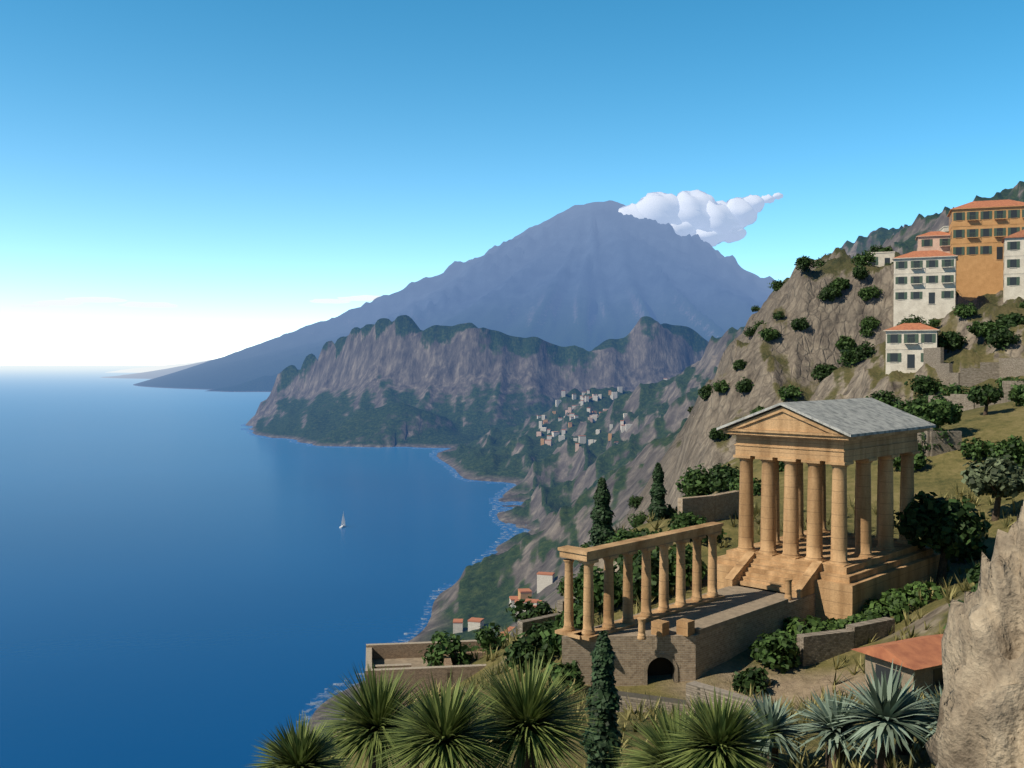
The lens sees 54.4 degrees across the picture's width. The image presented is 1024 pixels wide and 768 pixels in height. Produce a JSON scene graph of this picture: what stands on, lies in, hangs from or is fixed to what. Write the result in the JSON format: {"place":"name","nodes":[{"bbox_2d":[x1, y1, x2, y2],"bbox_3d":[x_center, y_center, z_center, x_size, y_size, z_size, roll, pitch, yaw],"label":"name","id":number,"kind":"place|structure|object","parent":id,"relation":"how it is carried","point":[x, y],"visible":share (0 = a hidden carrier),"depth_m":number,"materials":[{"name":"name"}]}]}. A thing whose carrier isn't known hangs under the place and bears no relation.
{"place":"outdoors","nodes":[
{"label":"outdoors","id":0,"kind":"place"},
{"bbox_2d":[19,297,177,307],"bbox_3d":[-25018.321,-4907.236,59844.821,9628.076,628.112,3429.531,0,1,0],"label":"cloud","id":1,"kind":"structure","parent":0,"point":[74,301],"depth_m":59178.09,"materials":[{"name":"white"}]},
{"bbox_2d":[0,366,529,767],"bbox_3d":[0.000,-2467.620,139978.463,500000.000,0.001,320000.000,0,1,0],"label":"sea","id":2,"kind":"structure","parent":0,"point":[194,578],"depth_m":1108.53,"materials":[{"name":"blue liquid"}]},
{"bbox_2d":[310,295,379,303],"bbox_3d":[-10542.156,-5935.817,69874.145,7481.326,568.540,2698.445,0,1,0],"label":"cloud","id":3,"kind":"structure","parent":0,"point":[356,298],"depth_m":69189.27,"materials":[{"name":"white"}]},
{"bbox_2d":[0,0,1023,365],"label":"sky","id":4,"kind":"structure","parent":0,"point":[238,165],"materials":[{"name":"blue"}]},
{"bbox_2d":[100,181,1023,767],"bbox_3d":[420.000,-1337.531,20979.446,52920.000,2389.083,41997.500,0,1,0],"label":"terrain","id":5,"kind":"structure","parent":0,"point":[476,367],"depth_m":2440.38,"materials":[{"name":"grey stone"}]},
{"bbox_2d":[250,711,358,767],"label":"spiky palm","id":6,"kind":"object","parent":5,"relation":"on","point":[300,747],"visible":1,"depth_m":16.10,"materials":[{"name":"green plant"}]},
{"bbox_2d":[315,660,439,767],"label":"spiky palm","id":7,"kind":"object","parent":5,"relation":"on","point":[361,726],"visible":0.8,"depth_m":19.34,"materials":[{"name":"green plant"}]},
{"bbox_2d":[365,638,507,707],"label":"stone wall","id":8,"kind":"structure","parent":5,"relation":"on","point":[382,657],"depth_m":59.09,"materials":[{"name":"stone"}]},
{"bbox_2d":[372,665,520,767],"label":"spiky palm","id":9,"kind":"object","parent":5,"relation":"on","point":[440,735],"visible":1,"depth_m":16.85,"materials":[{"name":"green plant"}]},
{"bbox_2d":[418,631,481,665],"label":"bush","id":10,"kind":"object","parent":5,"relation":"on","point":[440,648],"visible":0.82,"depth_m":60.33,"materials":[{"name":"green plant"}]},
{"bbox_2d":[473,622,510,654],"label":"bush","id":11,"kind":"object","parent":5,"relation":"on","point":[484,639],"visible":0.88,"depth_m":60.44,"materials":[{"name":"green plant"}]},
{"bbox_2d":[453,572,554,636],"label":"houses","id":12,"kind":"structure","parent":5,"relation":"on","point":[545,579],"depth_m":781.72,"materials":[{"name":"white paint"}]},
{"bbox_2d":[503,631,555,674],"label":"bush","id":13,"kind":"object","parent":5,"relation":"on","point":[516,650],"visible":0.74,"depth_m":51.16,"materials":[{"name":"green plant"}]},
{"bbox_2d":[505,596,554,624],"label":"bush","id":14,"kind":"object","parent":5,"relation":"on","point":[541,609],"visible":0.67,"depth_m":64.74,"materials":[{"name":"green plant"}]},
{"bbox_2d":[456,645,607,767],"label":"spiky palm","id":15,"kind":"object","parent":5,"relation":"on","point":[535,720],"visible":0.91,"depth_m":17.79,"materials":[{"name":"green plant"}]},
{"bbox_2d":[527,619,558,655],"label":"bush","id":16,"kind":"object","parent":5,"relation":"on","point":[533,630],"visible":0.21,"depth_m":52.54,"materials":[{"name":"green plant"}]},
{"bbox_2d":[518,596,576,639],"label":"wall","id":17,"kind":"structure","parent":5,"relation":"on","point":[524,625],"depth_m":59.05,"materials":[{"name":"stone"}]},
{"bbox_2d":[541,660,584,692],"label":"bush","id":18,"kind":"object","parent":5,"relation":"on","point":[573,669],"visible":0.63,"depth_m":42.15,"materials":[{"name":"green plant"}]},
{"bbox_2d":[556,574,575,595],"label":"bush","id":19,"kind":"object","parent":5,"relation":"on","point":[560,588],"visible":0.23,"depth_m":79.71,"materials":[{"name":"green plant"}]},
{"bbox_2d":[540,600,594,655],"bbox_3d":[3.203,12.633,51.395,3.162,2.885,3.103,-1,1,-40],"label":"bush","id":20,"kind":"object","parent":5,"relation":"on","point":[556,641],"visible":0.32,"depth_m":51.00,"materials":[{"name":"green plant"}]},
{"bbox_2d":[573,565,622,613],"bbox_3d":[5.343,12.016,58.191,3.564,3.034,3.831,0,1,-21],"label":"bush","id":21,"kind":"object","parent":5,"relation":"on","point":[578,582],"visible":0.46,"depth_m":57.35,"materials":[{"name":"green plant"}]},
{"bbox_2d":[579,630,622,767],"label":"cypress","id":22,"kind":"object","parent":5,"relation":"on","point":[604,698],"visible":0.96,"depth_m":19.92,"materials":[{"name":"green plant"}]},
{"bbox_2d":[536,378,666,451],"bbox_3d":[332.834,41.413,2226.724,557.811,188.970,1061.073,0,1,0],"label":"village","id":23,"kind":"object","parent":5,"relation":"on","point":[592,418],"visible":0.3,"depth_m":2197.58,"materials":[{"name":"white paint"}]},
{"bbox_2d":[587,477,616,545],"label":"cypress","id":24,"kind":"object","parent":5,"relation":"on","point":[601,517],"visible":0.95,"depth_m":75.69,"materials":[{"name":"green plant"}]},
{"bbox_2d":[604,528,635,561],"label":"bush","id":25,"kind":"object","parent":5,"relation":"on","point":[615,537],"visible":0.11,"depth_m":70.65,"materials":[{"name":"green plant"}]},
{"bbox_2d":[627,495,643,510],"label":"bush","id":26,"kind":"object","parent":5,"relation":"on","point":[634,502],"visible":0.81,"depth_m":258.56,"materials":[{"name":"green plant"}]},
{"bbox_2d":[627,511,648,524],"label":"bush","id":27,"kind":"object","parent":5,"relation":"on","point":[642,515],"visible":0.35,"depth_m":228.99,"materials":[{"name":"green plant"}]},
{"bbox_2d":[613,553,675,603],"bbox_3d":[7.602,11.343,57.747,3.676,3.448,4.007,0,1,0],"label":"bush","id":28,"kind":"object","parent":5,"relation":"on","point":[637,570],"visible":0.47,"depth_m":56.78,"materials":[{"name":"green plant"}]},
{"bbox_2d":[617,524,672,562],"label":"bush","id":29,"kind":"object","parent":5,"relation":"on","point":[638,533],"visible":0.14,"depth_m":64.06,"materials":[{"name":"green plant"}]},
{"bbox_2d":[609,695,698,767],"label":"spiky palm","id":30,"kind":"object","parent":5,"relation":"on","point":[649,751],"visible":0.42,"depth_m":15.21,"materials":[{"name":"green plant"}]},
{"bbox_2d":[647,462,668,520],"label":"cypress","id":31,"kind":"object","parent":5,"relation":"on","point":[657,507],"visible":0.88,"depth_m":84.77,"materials":[{"name":"green plant"}]},
{"bbox_2d":[665,504,677,518],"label":"bush","id":32,"kind":"object","parent":5,"relation":"on","point":[671,510],"visible":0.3,"depth_m":85.57,"materials":[{"name":"green plant"}]},
{"bbox_2d":[326,483,1022,767],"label":"grass tufts","id":33,"kind":"object","parent":5,"relation":"on","point":[965,586],"visible":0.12,"depth_m":40.32,"materials":[{"name":"green plant"}]},
{"bbox_2d":[652,544,707,587],"bbox_3d":[9.859,10.623,58.498,3.262,2.695,3.346,-1,1,-38],"label":"bush","id":34,"kind":"object","parent":5,"relation":"on","point":[672,560],"visible":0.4,"depth_m":57.95,"materials":[{"name":"green plant"}]},
{"bbox_2d":[667,511,706,541],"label":"bush","id":35,"kind":"object","parent":5,"relation":"on","point":[683,519],"visible":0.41,"depth_m":65.00,"materials":[{"name":"green plant"}]},
{"bbox_2d":[562,586,815,685],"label":"terrace wall","id":36,"kind":"structure","parent":5,"relation":"on","point":[735,621],"depth_m":45.07,"materials":[{"name":"stone"}]},
{"bbox_2d":[555,522,792,640],"bbox_3d":[8.179,9.171,47.704,4.664,3.870,13.224,1,2,44],"label":"colonnade","id":37,"kind":"object","parent":36,"relation":"on","point":[590,557],"visible":0.99,"depth_m":45.95,"materials":[{"name":"stone"}]},
{"bbox_2d":[616,681,762,714],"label":"front wall","id":38,"kind":"structure","parent":5,"relation":"on","point":[694,687],"depth_m":32.02,"materials":[{"name":"stone"}]},
{"bbox_2d":[675,463,712,496],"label":"bush","id":39,"kind":"object","parent":5,"relation":"on","point":[694,482],"visible":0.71,"depth_m":99.34,"materials":[{"name":"green plant"}]},
{"bbox_2d":[698,384,712,400],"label":"bush","id":40,"kind":"object","parent":5,"relation":"on","point":[705,391],"visible":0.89,"depth_m":211.27,"materials":[{"name":"green plant"}]},
{"bbox_2d":[678,490,738,522],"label":"retaining wall","id":41,"kind":"structure","parent":5,"relation":"on","point":[717,507],"depth_m":67.42,"materials":[{"name":"stone"}]},
{"bbox_2d":[708,427,729,440],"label":"bush","id":42,"kind":"object","parent":5,"relation":"on","point":[715,433],"visible":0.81,"depth_m":190.94,"materials":[{"name":"green plant"}]},
{"bbox_2d":[653,684,785,767],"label":"spiky palm","id":43,"kind":"object","parent":5,"relation":"on","point":[721,738],"visible":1,"depth_m":13.92,"materials":[{"name":"green plant"}]},
{"bbox_2d":[712,380,729,392],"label":"bush","id":44,"kind":"object","parent":5,"relation":"on","point":[722,386],"visible":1,"depth_m":205.04,"materials":[{"name":"green plant"}]},
{"bbox_2d":[706,462,739,492],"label":"bush","id":45,"kind":"object","parent":5,"relation":"on","point":[717,475],"visible":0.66,"depth_m":95.33,"materials":[{"name":"green plant"}]},
{"bbox_2d":[732,359,746,370],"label":"bush","id":46,"kind":"object","parent":5,"relation":"on","point":[739,364],"visible":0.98,"depth_m":207.65,"materials":[{"name":"green plant"}]},
{"bbox_2d":[723,473,760,494],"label":"bush","id":47,"kind":"object","parent":5,"relation":"on","point":[733,486],"visible":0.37,"depth_m":88.58,"materials":[{"name":"green plant"}]},
{"bbox_2d":[735,376,753,392],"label":"bush","id":48,"kind":"object","parent":5,"relation":"on","point":[743,385],"visible":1,"depth_m":200.12,"materials":[{"name":"green plant"}]},
{"bbox_2d":[732,666,768,694],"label":"bush","id":49,"kind":"object","parent":5,"relation":"on","point":[755,677],"visible":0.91,"depth_m":43.24,"materials":[{"name":"green plant"}]},
{"bbox_2d":[758,327,781,341],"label":"bush","id":50,"kind":"object","parent":5,"relation":"on","point":[768,335],"visible":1,"depth_m":208.07,"materials":[{"name":"green plant"}]},
{"bbox_2d":[748,629,801,673],"bbox_3d":[12.150,12.294,45.779,2.289,1.845,2.525,0,1,0],"label":"bush","id":51,"kind":"object","parent":5,"relation":"on","point":[778,649],"visible":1,"depth_m":45.23,"materials":[{"name":"green plant"}]},
{"bbox_2d":[740,691,811,767],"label":"agave","id":52,"kind":"object","parent":5,"relation":"on","point":[777,719],"visible":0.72,"depth_m":22.29,"materials":[{"name":"green plant"}]},
{"bbox_2d":[767,280,784,291],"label":"bush","id":53,"kind":"object","parent":5,"relation":"on","point":[777,285],"visible":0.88,"depth_m":260.97,"materials":[{"name":"green plant"}]},
{"bbox_2d":[778,384,802,401],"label":"bush","id":54,"kind":"object","parent":5,"relation":"on","point":[791,392],"visible":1,"depth_m":186.96,"materials":[{"name":"green plant"}]},
{"bbox_2d":[790,317,809,330],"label":"bush","id":55,"kind":"object","parent":5,"relation":"on","point":[800,324],"visible":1,"depth_m":205.76,"materials":[{"name":"green plant"}]},
{"bbox_2d":[794,256,816,271],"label":"bush","id":56,"kind":"object","parent":5,"relation":"on","point":[802,262],"visible":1,"depth_m":214.43,"materials":[{"name":"green plant"}]},
{"bbox_2d":[811,363,837,380],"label":"bush","id":57,"kind":"object","parent":5,"relation":"on","point":[821,371],"visible":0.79,"depth_m":195.64,"materials":[{"name":"green plant"}]},
{"bbox_2d":[717,398,939,623],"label":"temple","id":58,"kind":"structure","parent":5,"relation":"on","point":[840,570],"depth_m":54.81,"materials":[{"name":"stone"}]},
{"bbox_2d":[817,284,842,301],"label":"bush","id":59,"kind":"object","parent":5,"relation":"on","point":[829,293],"visible":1,"depth_m":208.03,"materials":[{"name":"green plant"}]},
{"bbox_2d":[787,685,876,767],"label":"agave","id":60,"kind":"object","parent":5,"relation":"on","point":[827,733],"visible":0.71,"depth_m":21.91,"materials":[{"name":"green plant"}]},
{"bbox_2d":[829,277,849,289],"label":"bush","id":61,"kind":"object","parent":5,"relation":"on","point":[841,283],"visible":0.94,"depth_m":208.07,"materials":[{"name":"green plant"}]},
{"bbox_2d":[797,617,894,666],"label":"retaining wall","id":62,"kind":"structure","parent":5,"relation":"on","point":[817,647],"depth_m":46.26,"materials":[{"name":"stone"}]},
{"bbox_2d":[835,335,856,349],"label":"bush","id":63,"kind":"object","parent":5,"relation":"on","point":[845,342],"visible":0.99,"depth_m":200.94,"materials":[{"name":"green plant"}]},
{"bbox_2d":[836,348,861,367],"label":"bush","id":64,"kind":"object","parent":5,"relation":"on","point":[845,358],"visible":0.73,"depth_m":180.46,"materials":[{"name":"green plant"}]},
{"bbox_2d":[845,341,876,360],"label":"bush","id":65,"kind":"object","parent":5,"relation":"on","point":[865,351],"visible":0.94,"depth_m":178.00,"materials":[{"name":"green plant"}]},
{"bbox_2d":[852,265,869,279],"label":"bush","id":66,"kind":"object","parent":5,"relation":"on","point":[860,272],"visible":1,"depth_m":206.82,"materials":[{"name":"green plant"}]},
{"bbox_2d":[851,250,875,266],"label":"bush","id":67,"kind":"object","parent":5,"relation":"on","point":[864,258],"visible":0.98,"depth_m":212.53,"materials":[{"name":"green plant"}]},
{"bbox_2d":[782,581,945,639],"bbox_3d":[17.952,11.754,50.983,10.119,2.713,2.924,0,1,-24],"label":"hedge","id":68,"kind":"object","parent":5,"relation":"on","point":[895,607],"visible":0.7,"depth_m":51.03,"materials":[{"name":"green plant"}]},
{"bbox_2d":[857,285,882,301],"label":"bush","id":69,"kind":"object","parent":5,"relation":"on","point":[868,293],"visible":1,"depth_m":204.15,"materials":[{"name":"green plant"}]},
{"bbox_2d":[859,316,880,331],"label":"bush","id":70,"kind":"object","parent":5,"relation":"on","point":[872,322],"visible":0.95,"depth_m":200.81,"materials":[{"name":"green plant"}]},
{"bbox_2d":[818,658,939,767],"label":"agave","id":71,"kind":"object","parent":5,"relation":"on","point":[884,703],"visible":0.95,"depth_m":21.17,"materials":[{"name":"green plant"}]},
{"bbox_2d":[867,251,894,266],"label":"hill building","id":72,"kind":"structure","parent":5,"relation":"on","point":[882,258],"depth_m":221.93,"materials":[{"name":"white paint"}]},
{"bbox_2d":[865,390,901,407],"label":"bush","id":73,"kind":"object","parent":5,"relation":"on","point":[888,396],"visible":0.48,"depth_m":145.23,"materials":[{"name":"green plant"}]},
{"bbox_2d":[851,634,943,696],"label":"stone house","id":74,"kind":"structure","parent":5,"relation":"on","point":[920,657],"depth_m":34.53,"materials":[{"name":"tile"}]},
{"bbox_2d":[871,682,932,754],"bbox_3d":[8.770,7.562,22.214,1.858,1.754,1.860,0,1,0],"label":"agave","id":75,"kind":"object","parent":5,"relation":"on","point":[898,751],"visible":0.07,"depth_m":22.05,"materials":[{"name":"green plant"}]},
{"bbox_2d":[892,395,927,412],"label":"bush","id":76,"kind":"object","parent":5,"relation":"on","point":[904,407],"visible":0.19,"depth_m":114.13,"materials":[{"name":"green plant"}]},
{"bbox_2d":[893,444,928,471],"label":"bush","id":77,"kind":"object","parent":5,"relation":"on","point":[919,461],"visible":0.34,"depth_m":85.44,"materials":[{"name":"green plant"}]},
{"bbox_2d":[883,323,940,374],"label":"hill building","id":78,"kind":"structure","parent":5,"relation":"on","point":[907,344],"depth_m":157.47,"materials":[{"name":"white paint"}]},
{"bbox_2d":[897,314,927,324],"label":"bush","id":79,"kind":"object","parent":5,"relation":"on","point":[914,319],"visible":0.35,"depth_m":175.79,"materials":[{"name":"green plant"}]},
{"bbox_2d":[900,681,941,746],"bbox_3d":[9.255,7.198,21.039,2.024,1.908,2.087,0,1,0],"label":"agave","id":80,"kind":"object","parent":5,"relation":"on","point":[933,719],"visible":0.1,"depth_m":21.20,"materials":[{"name":"green plant"}]},
{"bbox_2d":[904,375,940,396],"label":"bush","id":81,"kind":"object","parent":5,"relation":"on","point":[919,387],"visible":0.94,"depth_m":141.05,"materials":[{"name":"green plant"}]},
{"bbox_2d":[892,250,957,326],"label":"hill building","id":82,"kind":"structure","parent":5,"relation":"on","point":[925,284],"depth_m":192.07,"materials":[{"name":"white paint"}]},
{"bbox_2d":[915,380,942,393],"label":"bush","id":83,"kind":"object","parent":5,"relation":"on","point":[932,388],"visible":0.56,"depth_m":140.92,"materials":[{"name":"green plant"}]},
{"bbox_2d":[915,231,949,252],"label":"hill building","id":84,"kind":"structure","parent":5,"relation":"on","point":[937,240],"depth_m":208.87,"materials":[{"name":"pink paint"}]},
{"bbox_2d":[907,393,963,428],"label":"tree","id":85,"kind":"object","parent":5,"relation":"on","point":[938,413],"visible":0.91,"depth_m":90.60,"materials":[{"name":"green plant"}]},
{"bbox_2d":[918,427,953,449],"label":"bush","id":86,"kind":"object","parent":5,"relation":"on","point":[923,438],"visible":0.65,"depth_m":87.96,"materials":[{"name":"green plant"}]},
{"bbox_2d":[917,428,961,456],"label":"retaining wall","id":87,"kind":"structure","parent":5,"relation":"on","point":[955,437],"depth_m":87.87,"materials":[{"name":"stone"}]},
{"bbox_2d":[894,490,991,585],"bbox_3d":[25.247,9.140,58.344,5.684,5.601,5.421,0,1,0],"label":"tree","id":88,"kind":"object","parent":5,"relation":"on","point":[946,528],"visible":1,"depth_m":57.28,"materials":[{"name":"green plant"}]},
{"bbox_2d":[938,331,967,352],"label":"bush","id":89,"kind":"object","parent":5,"relation":"on","point":[950,340],"visible":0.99,"depth_m":157.60,"materials":[{"name":"green plant"}]},
{"bbox_2d":[939,382,968,395],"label":"bush","id":90,"kind":"object","parent":5,"relation":"on","point":[952,389],"visible":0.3,"depth_m":121.45,"materials":[{"name":"green plant"}]},
{"bbox_2d":[936,537,987,563],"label":"bush","id":91,"kind":"object","parent":5,"relation":"on","point":[977,552],"visible":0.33,"depth_m":62.46,"materials":[{"name":"green plant"}]},
{"bbox_2d":[952,302,978,318],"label":"bush","id":92,"kind":"object","parent":5,"relation":"on","point":[962,310],"visible":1,"depth_m":163.01,"materials":[{"name":"green plant"}]},
{"bbox_2d":[965,563,980,591],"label":"bush","id":93,"kind":"object","parent":5,"relation":"on","point":[973,575],"visible":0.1,"depth_m":42.32,"materials":[{"name":"green plant"}]},
{"bbox_2d":[923,347,1023,386],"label":"retaining wall","id":94,"kind":"structure","parent":5,"relation":"on","point":[1002,368],"depth_m":139.22,"materials":[{"name":"stone"}]},
{"bbox_2d":[924,502,1023,767],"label":"outcrop rock","id":95,"kind":"object","parent":5,"relation":"on","point":[980,723],"visible":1,"depth_m":13.32,"materials":[{"name":"beige stone"}]},
{"bbox_2d":[957,437,992,462],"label":"tree","id":96,"kind":"object","parent":5,"relation":"on","point":[975,448],"visible":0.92,"depth_m":85.04,"materials":[{"name":"green plant"}]},
{"bbox_2d":[928,381,1023,410],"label":"retaining wall","id":97,"kind":"structure","parent":5,"relation":"on","point":[962,399],"depth_m":115.42,"materials":[{"name":"stone"}]},
{"bbox_2d":[966,320,1003,345],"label":"tree","id":98,"kind":"object","parent":5,"relation":"on","point":[977,329],"visible":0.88,"depth_m":154.97,"materials":[{"name":"green plant"}]},
{"bbox_2d":[947,199,1023,300],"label":"hill building","id":99,"kind":"structure","parent":5,"relation":"on","point":[979,231],"depth_m":200.60,"materials":[{"name":"paint"}]},
{"bbox_2d":[967,384,1003,414],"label":"tree","id":100,"kind":"object","parent":5,"relation":"on","point":[987,395],"visible":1,"depth_m":97.54,"materials":[{"name":"green plant"}]},
{"bbox_2d":[960,454,1023,520],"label":"tree","id":101,"kind":"object","parent":5,"relation":"on","point":[999,478],"visible":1,"depth_m":68.24,"materials":[{"name":"green plant"}]},
{"bbox_2d":[984,326,1020,349],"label":"bush","id":102,"kind":"object","parent":5,"relation":"on","point":[1001,337],"visible":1,"depth_m":145.40,"materials":[{"name":"green plant"}]},
{"bbox_2d":[984,434,1023,467],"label":"tree","id":103,"kind":"object","parent":5,"relation":"on","point":[1013,447],"visible":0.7,"depth_m":80.98,"materials":[{"name":"green plant"}]},
{"bbox_2d":[995,312,1023,327],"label":"bush","id":104,"kind":"object","parent":5,"relation":"on","point":[1007,319],"visible":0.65,"depth_m":154.60,"materials":[{"name":"green plant"}]},
{"bbox_2d":[995,376,1023,387],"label":"bush","id":105,"kind":"object","parent":5,"relation":"on","point":[1000,380],"visible":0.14,"depth_m":122.40,"materials":[{"name":"green plant"}]},
{"bbox_2d":[1002,229,1023,302],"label":"hill building","id":106,"kind":"structure","parent":5,"relation":"on","point":[1013,273],"depth_m":187.19,"materials":[{"name":"white paint"}]},
{"bbox_2d":[1007,381,1023,405],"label":"tree","id":107,"kind":"object","parent":5,"relation":"on","point":[1019,398],"visible":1,"depth_m":99.59,"materials":[{"name":"green plant"}]},
{"bbox_2d":[618,190,782,246],"bbox_3d":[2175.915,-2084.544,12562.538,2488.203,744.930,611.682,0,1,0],"label":"cloud","id":108,"kind":"structure","parent":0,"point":[706,217],"depth_m":12380.85,"materials":[{"name":"white"}]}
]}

